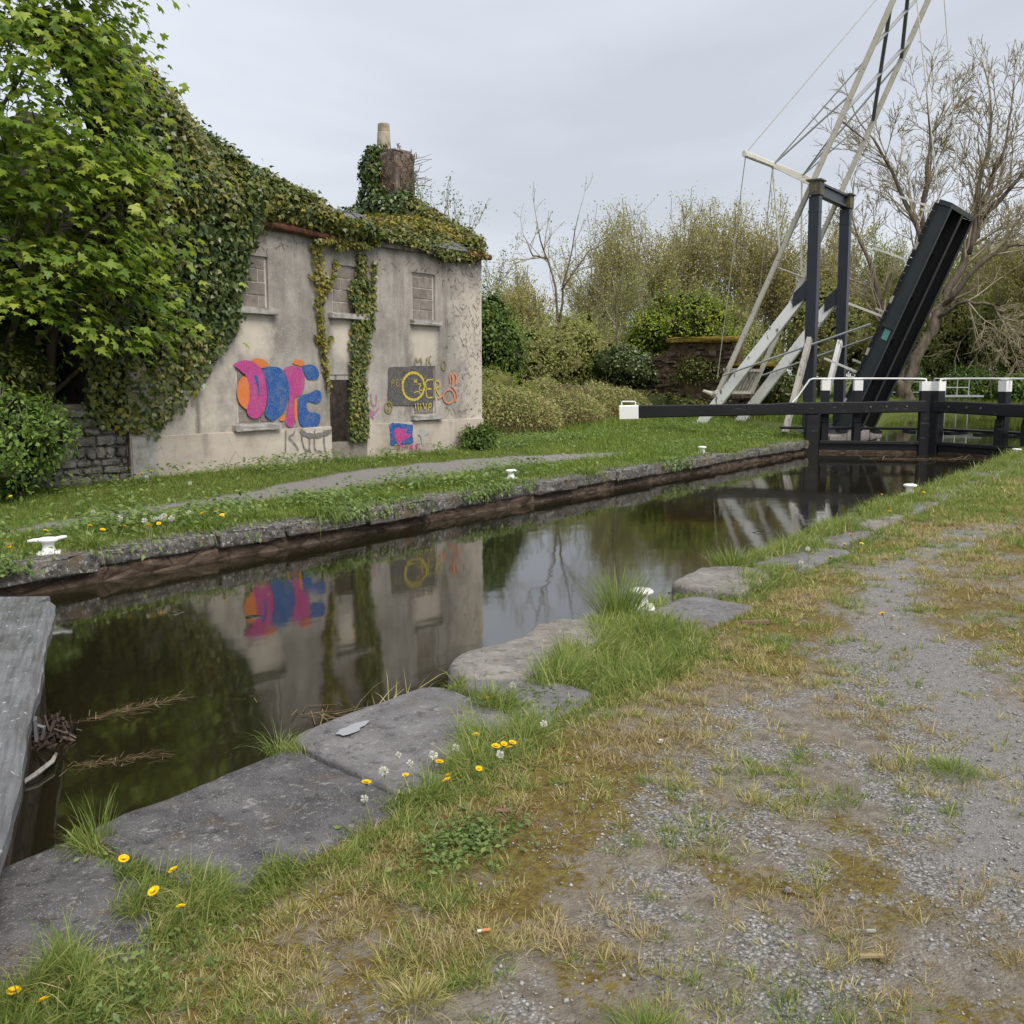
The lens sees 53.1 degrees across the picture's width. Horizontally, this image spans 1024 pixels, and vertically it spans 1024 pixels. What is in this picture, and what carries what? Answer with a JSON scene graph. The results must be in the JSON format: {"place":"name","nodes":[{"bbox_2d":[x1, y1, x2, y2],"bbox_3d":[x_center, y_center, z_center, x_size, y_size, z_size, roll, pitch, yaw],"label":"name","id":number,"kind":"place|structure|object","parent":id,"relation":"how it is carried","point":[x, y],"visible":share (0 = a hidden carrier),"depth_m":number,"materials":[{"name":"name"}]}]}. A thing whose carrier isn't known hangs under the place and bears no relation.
{"place":"outdoors","nodes":[
{"label":"outdoors","id":0,"kind":"place"},
{"bbox_2d":[0,416,805,560],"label":"grass","id":1,"kind":"structure","parent":0,"point":[614,434],"depth_m":14.64,"materials":[{"name":"green plant"}]},
{"bbox_2d":[0,377,1023,1023],"bbox_3d":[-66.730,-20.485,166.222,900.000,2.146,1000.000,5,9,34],"label":"ground","id":2,"kind":"structure","parent":0,"point":[954,967],"depth_m":3.24,"materials":[{"name":"grey gravel"}]},
{"bbox_2d":[6,986,21,1006],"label":"dandelion","id":3,"kind":"object","parent":2,"relation":"on","point":[13,989],"visible":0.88,"depth_m":2.39,"materials":[{"name":"yellow plant"}]},
{"bbox_2d":[0,442,48,502],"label":"elder bush","id":4,"kind":"object","parent":2,"relation":"on","point":[14,478],"visible":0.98,"depth_m":10.85,"materials":[{"name":"green plant"}]},
{"bbox_2d":[0,335,63,410],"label":"elder bush","id":5,"kind":"object","parent":2,"relation":"on","point":[15,367],"visible":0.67,"depth_m":11.63,"materials":[{"name":"green plant"}]},
{"bbox_2d":[0,236,82,403],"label":"evergreen shrub","id":6,"kind":"object","parent":2,"relation":"on","point":[5,327],"visible":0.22,"depth_m":12.49,"materials":[{"name":"green plant"}]},
{"bbox_2d":[0,382,86,497],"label":"elder bush","id":7,"kind":"object","parent":2,"relation":"on","point":[33,428],"visible":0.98,"depth_m":11.18,"materials":[{"name":"green plant"}]},
{"bbox_2d":[31,403,128,488],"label":"rubble wall","id":8,"kind":"structure","parent":2,"relation":"on","point":[104,450],"depth_m":12.59,"materials":[{"name":"stone"}]},
{"bbox_2d":[0,0,248,403],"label":"sycamore tree","id":9,"kind":"object","parent":2,"relation":"on","point":[61,255],"visible":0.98,"depth_m":11.33,"materials":[{"name":"green plant"}]},
{"bbox_2d":[147,885,165,907],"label":"dandelion","id":10,"kind":"object","parent":2,"relation":"on","point":[154,890],"visible":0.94,"depth_m":2.86,"materials":[{"name":"yellow plant"}]},
{"bbox_2d":[0,110,491,479],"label":"cottage","id":11,"kind":"structure","parent":2,"relation":"on","point":[266,394],"depth_m":15.67,"materials":[{"name":"paint"}]},
{"bbox_2d":[1,1,385,441],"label":"ivy","id":12,"kind":"object","parent":11,"relation":"attached to","point":[220,216],"visible":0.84,"depth_m":13.22,"materials":[{"name":"green plant"}]},
{"bbox_2d":[308,243,340,394],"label":"ivy","id":13,"kind":"object","parent":11,"relation":"attached to","point":[326,286],"visible":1,"depth_m":15.52,"materials":[{"name":"green plant"}]},
{"bbox_2d":[311,234,373,252],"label":"ivy","id":14,"kind":"object","parent":11,"relation":"attached to","point":[341,243],"visible":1,"depth_m":15.64,"materials":[{"name":"green plant"}]},
{"bbox_2d":[346,251,379,443],"bbox_3d":[-2.373,-2.604,16.315,0.190,3.020,0.801,4,9,31],"label":"ivy","id":15,"kind":"object","parent":11,"relation":"attached to","point":[358,380],"visible":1,"depth_m":16.26,"materials":[{"name":"green plant"}]},
{"bbox_2d":[254,231,481,416],"bbox_3d":[-2.122,-2.932,16.733,0.006,2.908,5.509,5,9,34],"label":"dead creeper","id":16,"kind":"object","parent":11,"relation":"attached to","point":[447,321],"visible":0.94,"depth_m":18.47,"materials":[{"name":"plant"}]},
{"bbox_2d":[379,141,431,213],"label":"dead creeper","id":17,"kind":"object","parent":11,"relation":"attached to","point":[410,170],"visible":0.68,"depth_m":19.31,"materials":[{"name":"plant"}]},
{"bbox_2d":[341,142,488,253],"bbox_3d":[-2.147,-5.838,19.337,3.815,2.349,0.991,4,8,26],"label":"ivy","id":18,"kind":"object","parent":11,"relation":"attached to","point":[404,204],"visible":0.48,"depth_m":19.21,"materials":[{"name":"green plant"}]},
{"bbox_2d":[402,157,481,231],"bbox_3d":[-1.328,-5.846,19.112,2.065,1.644,0.890,7,10,43],"label":"sapling","id":19,"kind":"object","parent":18,"relation":"on","point":[418,192],"visible":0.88,"depth_m":19.06,"materials":[{"name":"green plant"}]},
{"bbox_2d":[357,212,491,265],"bbox_3d":[-1.716,-4.732,17.665,1.207,0.876,3.471,5,9,34],"label":"ivy","id":20,"kind":"object","parent":11,"relation":"attached to","point":[391,223],"visible":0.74,"depth_m":17.56,"materials":[{"name":"green plant"}]},
{"bbox_2d":[0,680,594,1023],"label":"weeds","id":21,"kind":"object","parent":2,"relation":"on","point":[472,842],"visible":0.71,"depth_m":3.19,"materials":[{"name":"green plant"}]},
{"bbox_2d":[379,766,388,791],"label":"dandelion","id":22,"kind":"object","parent":2,"relation":"on","point":[382,770],"visible":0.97,"depth_m":3.68,"materials":[{"name":"white plant"}]},
{"bbox_2d":[0,416,797,553],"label":"weeds","id":23,"kind":"object","parent":2,"relation":"on","point":[103,516],"visible":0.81,"depth_m":12.26,"materials":[{"name":"green plant"}]},
{"bbox_2d":[0,438,808,596],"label":"canal wall","id":24,"kind":"structure","parent":2,"relation":"on","point":[72,569],"depth_m":10.77,"materials":[{"name":"stone"}]},
{"bbox_2d":[0,596,49,606],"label":"lock gate","id":25,"kind":"structure","parent":24,"relation":"attached to","point":[31,600],"depth_m":6.06,"materials":[{"name":"grey wood"}]},
{"bbox_2d":[27,535,66,555],"bbox_3d":[-3.965,0.289,8.745,0.311,0.168,0.191,-3,8,-20],"label":"mooring bollard","id":26,"kind":"object","parent":24,"relation":"on","point":[47,542],"visible":0.94,"depth_m":8.70,"materials":[{"name":"white metal"}]},
{"bbox_2d":[55,520,131,568],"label":"grass tussock","id":27,"kind":"object","parent":24,"relation":"on","point":[84,540],"depth_m":9.02,"materials":[{"name":"green plant"}]},
{"bbox_2d":[175,510,238,542],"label":"grass tussock","id":28,"kind":"object","parent":24,"relation":"on","point":[208,523],"depth_m":10.15,"materials":[{"name":"green plant"}]},
{"bbox_2d":[295,497,352,533],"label":"grass tussock","id":29,"kind":"object","parent":24,"relation":"on","point":[319,509],"depth_m":11.09,"materials":[{"name":"green plant"}]},
{"bbox_2d":[358,486,410,501],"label":"grass tussock","id":30,"kind":"object","parent":24,"relation":"on","point":[380,495],"depth_m":12.37,"materials":[{"name":"green plant"}]},
{"bbox_2d":[0,439,809,577],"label":"weeds","id":31,"kind":"object","parent":24,"relation":"on","point":[11,565],"visible":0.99,"depth_m":11.69,"materials":[{"name":"green plant"}]},
{"bbox_2d":[568,465,605,486],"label":"grass tussock","id":32,"kind":"object","parent":24,"relation":"on","point":[584,473],"depth_m":15.74,"materials":[{"name":"green plant"}]},
{"bbox_2d":[357,959,467,1023],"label":"grass tussock","id":33,"kind":"object","parent":2,"relation":"on","point":[415,998],"depth_m":2.48,"materials":[{"name":"green plant"}]},
{"bbox_2d":[457,421,500,451],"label":"corner bush","id":34,"kind":"object","parent":2,"relation":"on","point":[479,434],"visible":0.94,"depth_m":18.38,"materials":[{"name":"green plant"}]},
{"bbox_2d":[448,198,529,308],"bbox_3d":[-1.450,-5.935,30.763,3.210,6.512,4.638,29,30,75],"label":"sapling tree","id":35,"kind":"object","parent":2,"relation":"on","point":[496,274],"visible":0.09,"depth_m":30.81,"materials":[{"name":"green plant"}]},
{"bbox_2d":[482,279,539,382],"bbox_3d":[-1.103,-3.950,26.063,3.618,4.083,3.425,1,8,10],"label":"evergreen tree","id":36,"kind":"object","parent":2,"relation":"on","point":[501,341],"visible":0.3,"depth_m":25.48,"materials":[{"name":"green plant"}]},
{"bbox_2d":[505,469,516,479],"bbox_3d":[-0.016,-0.547,15.009,0.191,0.161,0.191,2,8,12],"label":"mooring bollard","id":37,"kind":"object","parent":2,"relation":"on","point":[509,472],"visible":0.62,"depth_m":14.96,"materials":[{"name":"white metal"}]},
{"bbox_2d":[0,461,1023,1002],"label":"lock wall","id":38,"kind":"structure","parent":2,"relation":"on","point":[250,813],"depth_m":3.63,"materials":[{"name":"stone"}]},
{"bbox_2d":[0,601,55,874],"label":"lock gate","id":39,"kind":"structure","parent":38,"relation":"attached to","point":[26,631],"depth_m":4.34,"materials":[{"name":"grey wood"}]},
{"bbox_2d":[65,782,129,845],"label":"grass tussock","id":40,"kind":"object","parent":38,"relation":"on","point":[94,823],"depth_m":3.32,"materials":[{"name":"green plant"}]},
{"bbox_2d":[118,854,129,876],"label":"dandelion","id":41,"kind":"object","parent":38,"relation":"on","point":[123,858],"visible":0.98,"depth_m":3.05,"materials":[{"name":"yellow plant"}]},
{"bbox_2d":[237,716,323,763],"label":"grass tussock","id":42,"kind":"object","parent":38,"relation":"on","point":[276,748],"depth_m":4.11,"materials":[{"name":"green plant"}]},
{"bbox_2d":[336,720,368,735],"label":"rain puddle","id":43,"kind":"object","parent":38,"relation":"on","point":[352,728],"visible":1,"depth_m":4.28,"materials":[{"name":"grey liquid"}]},
{"bbox_2d":[566,554,671,617],"bbox_3d":[0.642,0.459,6.392,0.760,0.411,0.807,5,9,34],"label":"grass tussock","id":44,"kind":"object","parent":38,"relation":"on","point":[621,603],"depth_m":6.39,"materials":[{"name":"green plant"}]},
{"bbox_2d":[629,587,654,613],"bbox_3d":[0.840,0.571,6.671,0.182,0.152,0.181,1,8,6],"label":"mooring bollard","id":45,"kind":"object","parent":38,"relation":"on","point":[650,592],"visible":0.24,"depth_m":6.62,"materials":[{"name":"white metal"}]},
{"bbox_2d":[695,545,766,569],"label":"grass tussock","id":46,"kind":"object","parent":38,"relation":"on","point":[725,561],"depth_m":8.13,"materials":[{"name":"green plant"}]},
{"bbox_2d":[0,447,1023,1023],"bbox_3d":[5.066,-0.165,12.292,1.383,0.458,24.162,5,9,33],"label":"grass","id":47,"kind":"structure","parent":2,"relation":"on","point":[82,961],"depth_m":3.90,"materials":[{"name":"green plant"}]},
{"bbox_2d":[482,358,548,418],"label":"shrub","id":48,"kind":"object","parent":2,"relation":"on","point":[497,377],"visible":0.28,"depth_m":24.69,"materials":[{"name":"green plant"}]},
{"bbox_2d":[490,256,565,329],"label":"willow tree","id":49,"kind":"object","parent":2,"relation":"on","point":[520,292],"visible":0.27,"depth_m":58.72,"materials":[{"name":"green plant"}]},
{"bbox_2d":[482,377,576,435],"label":"bramble thicket","id":50,"kind":"object","parent":2,"relation":"on","point":[493,402],"visible":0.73,"depth_m":23.04,"materials":[{"name":"green plant"}]},
{"bbox_2d":[504,300,581,388],"bbox_3d":[0.093,-4.748,32.790,4.300,3.878,4.664,5,9,34],"label":"hedge shrub","id":51,"kind":"object","parent":2,"relation":"on","point":[549,354],"visible":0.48,"depth_m":31.91,"materials":[{"name":"green plant"}]},
{"bbox_2d":[492,175,631,385],"bbox_3d":[1.775,-7.765,36.480,4.913,8.416,1.994,0,8,0],"label":"sparse tree","id":52,"kind":"object","parent":2,"relation":"on","point":[546,259],"visible":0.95,"depth_m":35.99,"materials":[{"name":"brown plant"}]},
{"bbox_2d":[520,368,617,428],"bbox_3d":[0.877,-2.935,26.794,3.444,1.819,5.530,5,9,34],"label":"bramble thicket","id":53,"kind":"object","parent":2,"relation":"on","point":[571,404],"visible":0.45,"depth_m":26.36,"materials":[{"name":"green plant"}]},
{"bbox_2d":[526,307,634,392],"bbox_3d":[1.871,-5.371,36.137,4.375,4.265,5.487,5,9,34],"label":"hedge shrub","id":54,"kind":"object","parent":2,"relation":"on","point":[587,341],"visible":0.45,"depth_m":35.46,"materials":[{"name":"green plant"}]},
{"bbox_2d":[534,293,647,389],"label":"scrub","id":55,"kind":"object","parent":2,"relation":"on","point":[576,317],"visible":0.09,"depth_m":51.45,"materials":[{"name":"green plant"}]},
{"bbox_2d":[555,377,664,420],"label":"bramble thicket","id":56,"kind":"object","parent":2,"relation":"on","point":[615,397],"visible":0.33,"depth_m":30.16,"materials":[{"name":"green plant"}]},
{"bbox_2d":[542,201,687,390],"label":"willow tree","id":57,"kind":"object","parent":2,"relation":"on","point":[607,257],"visible":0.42,"depth_m":61.15,"materials":[{"name":"green plant"}]},
{"bbox_2d":[540,194,693,387],"bbox_3d":[4.023,-7.950,39.579,4.882,8.185,5.214,-7,10,-41],"label":"sapling tree","id":58,"kind":"object","parent":2,"relation":"on","point":[625,294],"visible":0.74,"depth_m":39.59,"materials":[{"name":"green plant"}]},
{"bbox_2d":[491,414,765,435],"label":"grass","id":59,"kind":"structure","parent":2,"relation":"on","point":[597,423],"depth_m":26.50,"materials":[{"name":"green plant"}]},
{"bbox_2d":[573,986,705,1023],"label":"grass tussock","id":60,"kind":"object","parent":2,"relation":"on","point":[647,1018],"depth_m":2.39,"materials":[{"name":"green plant"}]},
{"bbox_2d":[616,388,707,407],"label":"bush","id":61,"kind":"object","parent":2,"relation":"on","point":[667,398],"visible":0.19,"depth_m":32.92,"materials":[{"name":"green plant"}]},
{"bbox_2d":[591,186,741,325],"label":"willow tree","id":62,"kind":"object","parent":2,"relation":"on","point":[666,269],"visible":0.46,"depth_m":59.49,"materials":[{"name":"green plant"}]},
{"bbox_2d":[608,265,761,355],"bbox_3d":[6.323,-6.389,38.396,5.197,5.656,5.478,-7,10,-41],"label":"evergreen tree","id":63,"kind":"object","parent":2,"relation":"on","point":[692,314],"visible":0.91,"depth_m":37.15,"materials":[{"name":"green plant"}]},
{"bbox_2d":[611,336,776,418],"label":"ruined wall","id":64,"kind":"structure","parent":2,"relation":"on","point":[708,348],"depth_m":32.83,"materials":[{"name":"stone"}]},
{"bbox_2d":[587,343,659,390],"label":"ivy bush","id":65,"kind":"object","parent":64,"relation":"on","point":[621,365],"visible":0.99,"depth_m":33.91,"materials":[{"name":"green plant"}]},
{"bbox_2d":[666,354,721,385],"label":"ivy bush","id":66,"kind":"object","parent":64,"relation":"attached to","point":[688,365],"visible":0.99,"depth_m":32.80,"materials":[{"name":"green plant"}]},
{"bbox_2d":[759,358,802,403],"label":"ivy bush","id":67,"kind":"object","parent":64,"relation":"attached to","point":[781,390],"visible":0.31,"depth_m":32.00,"materials":[{"name":"green plant"}]},
{"bbox_2d":[621,270,777,358],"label":"scrub","id":68,"kind":"object","parent":2,"relation":"on","point":[736,312],"visible":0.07,"depth_m":53.78,"materials":[{"name":"green plant"}]},
{"bbox_2d":[706,441,744,462],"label":"grass tussock","id":69,"kind":"object","parent":2,"relation":"on","point":[722,448],"depth_m":20.32,"materials":[{"name":"green plant"}]},
{"bbox_2d":[659,182,807,331],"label":"willow tree","id":70,"kind":"object","parent":2,"relation":"on","point":[746,248],"visible":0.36,"depth_m":60.77,"materials":[{"name":"green plant"}]},
{"bbox_2d":[740,620,769,624],"bbox_3d":[1.475,0.669,6.218,0.177,0.020,0.030,-1,8,-8],"label":"timber scrap","id":71,"kind":"object","parent":2,"relation":"on","point":[748,622],"visible":0.86,"depth_m":6.21,"materials":[{"name":"brown wood"}]},
{"bbox_2d":[730,319,793,373],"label":"hedge shrub","id":72,"kind":"object","parent":2,"relation":"on","point":[750,341],"visible":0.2,"depth_m":40.96,"materials":[{"name":"green plant"}]},
{"bbox_2d":[619,378,931,453],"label":"lock gate","id":73,"kind":"structure","parent":2,"relation":"on","point":[816,427],"depth_m":23.96,"materials":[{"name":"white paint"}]},
{"bbox_2d":[715,187,855,376],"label":"willow tree","id":74,"kind":"object","parent":2,"relation":"on","point":[784,296],"visible":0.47,"depth_m":61.06,"materials":[{"name":"green plant"}]},
{"bbox_2d":[752,216,890,394],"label":"willow tree","id":75,"kind":"object","parent":2,"relation":"on","point":[827,274],"visible":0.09,"depth_m":60.84,"materials":[{"name":"green plant"}]},
{"bbox_2d":[767,268,885,397],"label":"scrub","id":76,"kind":"object","parent":2,"relation":"on","point":[857,317],"visible":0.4,"depth_m":55.37,"materials":[{"name":"green plant"}]},
{"bbox_2d":[828,430,880,440],"bbox_3d":[8.903,-1.849,27.318,0.664,0.614,4.723,5,9,34],"label":"bridge abutment","id":77,"kind":"object","parent":2,"relation":"on","point":[867,435],"visible":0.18,"depth_m":27.55,"materials":[{"name":"stone"}]},
{"bbox_2d":[697,0,974,433],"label":"lift bridge","id":78,"kind":"structure","parent":77,"relation":"on","point":[925,274],"depth_m":26.38,"materials":[{"name":"black metal"}]},
{"bbox_2d":[713,396,1023,426],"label":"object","id":79,"kind":"object","parent":2,"relation":"on","point":[795,419],"visible":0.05,"depth_m":31.24,"materials":[{"name":"green plant"}]},
{"bbox_2d":[859,953,884,957],"bbox_3d":[0.932,1.149,2.653,0.064,0.006,0.012,-1,8,-4],"label":"wood chip","id":80,"kind":"object","parent":2,"relation":"on","point":[874,955],"visible":1,"depth_m":2.65,"materials":[{"name":"wood"}]},
{"bbox_2d":[849,218,913,338],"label":"willow tree","id":81,"kind":"object","parent":2,"relation":"on","point":[879,275],"visible":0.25,"depth_m":60.21,"materials":[{"name":"green plant"}]},
{"bbox_2d":[854,357,937,397],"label":"scrub","id":82,"kind":"object","parent":2,"relation":"on","point":[915,386],"visible":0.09,"depth_m":52.58,"materials":[{"name":"green plant"}]},
{"bbox_2d":[810,34,1023,400],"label":"bare tree","id":83,"kind":"object","parent":2,"relation":"on","point":[952,289],"visible":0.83,"depth_m":47.73,"materials":[{"name":"brown plant"}]},
{"bbox_2d":[874,267,980,380],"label":"scrub","id":84,"kind":"object","parent":2,"relation":"on","point":[953,325],"visible":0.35,"depth_m":55.49,"materials":[{"name":"green plant"}]},
{"bbox_2d":[909,748,993,785],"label":"grass tussock","id":85,"kind":"object","parent":2,"relation":"on","point":[949,766],"depth_m":3.93,"materials":[{"name":"green plant"}]},
{"bbox_2d":[889,227,1015,380],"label":"willow tree","id":86,"kind":"object","parent":2,"relation":"on","point":[956,263],"visible":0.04,"depth_m":60.66,"materials":[{"name":"green plant"}]},
{"bbox_2d":[928,354,1008,401],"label":"scrub","id":87,"kind":"object","parent":2,"relation":"on","point":[978,387],"visible":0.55,"depth_m":51.49,"materials":[{"name":"green plant"}]},
{"bbox_2d":[928,378,1023,458],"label":"lock gate","id":88,"kind":"structure","parent":2,"relation":"on","point":[1003,409],"depth_m":22.64,"materials":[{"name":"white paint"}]},
{"bbox_2d":[953,230,1023,373],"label":"willow tree","id":89,"kind":"object","parent":2,"relation":"on","point":[975,291],"visible":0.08,"depth_m":57.55,"materials":[{"name":"green plant"}]},
{"bbox_2d":[956,188,1023,372],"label":"willow tree","id":90,"kind":"object","parent":2,"relation":"on","point":[1015,282],"visible":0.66,"depth_m":50.95,"materials":[{"name":"green plant"}]},
{"bbox_2d":[959,280,1022,376],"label":"scrub","id":91,"kind":"object","parent":2,"relation":"on","point":[985,314],"visible":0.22,"depth_m":54.68,"materials":[{"name":"green plant"}]},
{"bbox_2d":[979,276,1023,374],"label":"scrub","id":92,"kind":"object","parent":2,"relation":"on","point":[1009,351],"visible":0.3,"depth_m":51.65,"materials":[{"name":"green plant"}]},
{"bbox_2d":[983,364,1023,403],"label":"scrub","id":93,"kind":"object","parent":2,"relation":"on","point":[1017,392],"visible":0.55,"depth_m":49.25,"materials":[{"name":"green plant"}]},
{"bbox_2d":[0,0,1023,376],"label":"sky","id":94,"kind":"structure","parent":0,"point":[646,99],"materials":[{"name":"grey"}]},
{"bbox_2d":[10,414,1022,864],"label":"water","id":95,"kind":"structure","parent":0,"point":[344,624],"depth_m":7.88,"materials":[{"name":"black liquid"}]},
{"bbox_2d":[25,753,57,783],"bbox_3d":[-2.128,1.161,4.631,0.059,0.037,0.374,0,8,2],"label":"floating stick","id":96,"kind":"object","parent":95,"relation":"on","point":[39,771],"visible":0.84,"depth_m":4.59,"materials":[{"name":"grey wood"}]},
{"bbox_2d":[31,710,89,750],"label":"debris clump","id":97,"kind":"object","parent":95,"relation":"on","point":[57,729],"visible":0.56,"depth_m":5.03,"materials":[{"name":"brown wood"}]},
{"bbox_2d":[60,747,178,775],"bbox_3d":[-1.870,1.156,4.797,0.601,0.015,0.270,-3,8,-24],"label":"floating debris","id":98,"kind":"object","parent":95,"relation":"on","point":[139,757],"visible":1,"depth_m":4.77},
{"bbox_2d":[74,690,209,722],"bbox_3d":[-2.034,1.059,5.526,0.355,0.022,0.769,5,9,34],"label":"floating debris","id":99,"kind":"object","parent":95,"relation":"on","point":[153,703],"visible":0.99,"depth_m":5.55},
{"bbox_2d":[291,702,363,724],"bbox_3d":[-0.841,1.074,5.362,0.660,0.032,0.469,1,8,9],"label":"floating debris","id":100,"kind":"object","parent":95,"relation":"on","point":[322,717],"visible":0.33,"depth_m":5.41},
{"bbox_2d":[347,667,446,709],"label":"reed tuft","id":101,"kind":"object","parent":95,"relation":"on","point":[396,694],"visible":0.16,"depth_m":5.49,"materials":[{"name":"beige plant"}]},
{"bbox_2d":[934,378,983,415],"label":"railing","id":102,"kind":"object","parent":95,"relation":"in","point":[967,396],"visible":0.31,"depth_m":45.98,"materials":[{"name":"grey metal"}]},
{"bbox_2d":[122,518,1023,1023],"bbox_3d":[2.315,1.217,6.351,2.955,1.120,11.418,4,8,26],"label":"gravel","id":103,"kind":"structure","parent":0,"point":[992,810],"depth_m":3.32,"materials":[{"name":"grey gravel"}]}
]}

